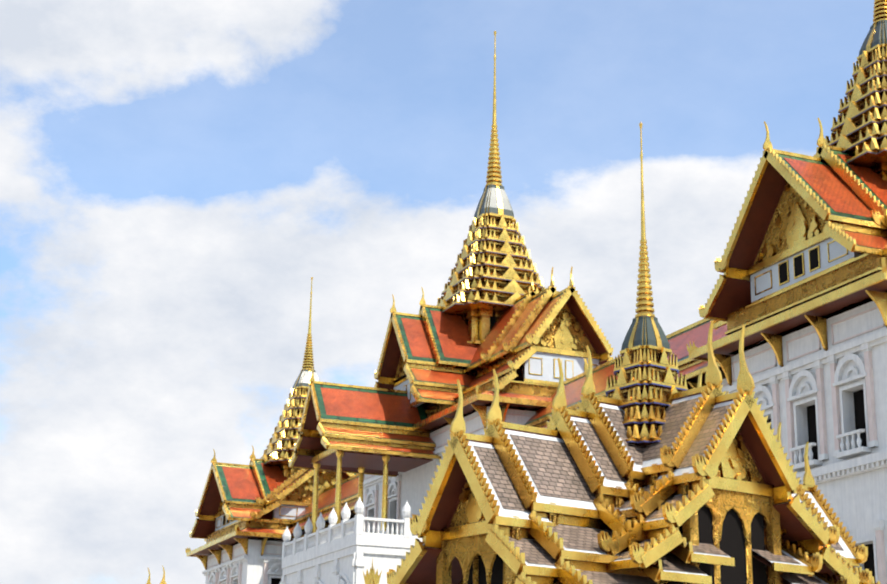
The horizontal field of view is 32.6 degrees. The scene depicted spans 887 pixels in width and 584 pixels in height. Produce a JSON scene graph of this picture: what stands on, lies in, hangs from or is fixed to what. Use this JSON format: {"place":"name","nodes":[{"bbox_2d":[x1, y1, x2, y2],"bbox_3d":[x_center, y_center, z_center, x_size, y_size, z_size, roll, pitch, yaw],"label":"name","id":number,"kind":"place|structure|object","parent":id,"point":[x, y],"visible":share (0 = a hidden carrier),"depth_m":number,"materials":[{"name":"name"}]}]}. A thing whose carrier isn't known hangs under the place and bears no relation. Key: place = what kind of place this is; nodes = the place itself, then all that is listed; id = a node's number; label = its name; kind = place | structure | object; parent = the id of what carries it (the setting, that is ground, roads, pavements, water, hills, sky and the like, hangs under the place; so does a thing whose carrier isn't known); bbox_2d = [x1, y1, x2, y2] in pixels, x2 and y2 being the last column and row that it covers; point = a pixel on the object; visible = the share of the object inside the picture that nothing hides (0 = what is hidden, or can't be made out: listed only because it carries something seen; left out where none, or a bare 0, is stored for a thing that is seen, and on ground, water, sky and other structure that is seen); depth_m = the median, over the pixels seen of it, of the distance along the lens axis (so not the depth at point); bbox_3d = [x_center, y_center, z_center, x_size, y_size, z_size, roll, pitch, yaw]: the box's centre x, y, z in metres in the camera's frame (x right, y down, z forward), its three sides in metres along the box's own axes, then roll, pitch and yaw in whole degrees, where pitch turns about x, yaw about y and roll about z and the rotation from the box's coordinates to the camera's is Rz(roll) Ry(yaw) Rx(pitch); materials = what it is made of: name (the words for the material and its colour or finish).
{"place":"outdoors","nodes":[
{"label":"outdoors","id":0,"kind":"place"},
{"bbox_2d":[146,565,165,583],"bbox_3d":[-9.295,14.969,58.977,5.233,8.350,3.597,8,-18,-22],"label":"roof finial","id":1,"kind":"structure","parent":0,"point":[163,581],"depth_m":59.20,"materials":[{"name":"gold metal"}]},
{"bbox_2d":[363,558,381,583],"bbox_3d":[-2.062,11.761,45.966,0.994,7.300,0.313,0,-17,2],"label":"roof finial","id":2,"kind":"object","parent":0,"point":[371,577],"visible":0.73,"depth_m":46.82,"materials":[{"name":"gold metal"}]},
{"bbox_2d":[0,0,873,583],"label":"sky","id":3,"kind":"structure","parent":0,"point":[177,177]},
{"bbox_2d":[185,0,886,583],"bbox_3d":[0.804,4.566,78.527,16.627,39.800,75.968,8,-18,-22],"label":"palace building","id":4,"kind":"structure","parent":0,"point":[331,484],"depth_m":68.60,"materials":[{"name":"white"}]},
{"bbox_2d":[387,122,879,583],"bbox_3d":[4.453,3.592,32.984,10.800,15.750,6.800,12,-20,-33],"label":"pavilion","id":5,"kind":"structure","parent":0,"point":[649,469],"depth_m":30.61,"materials":[{"name":"gold"}]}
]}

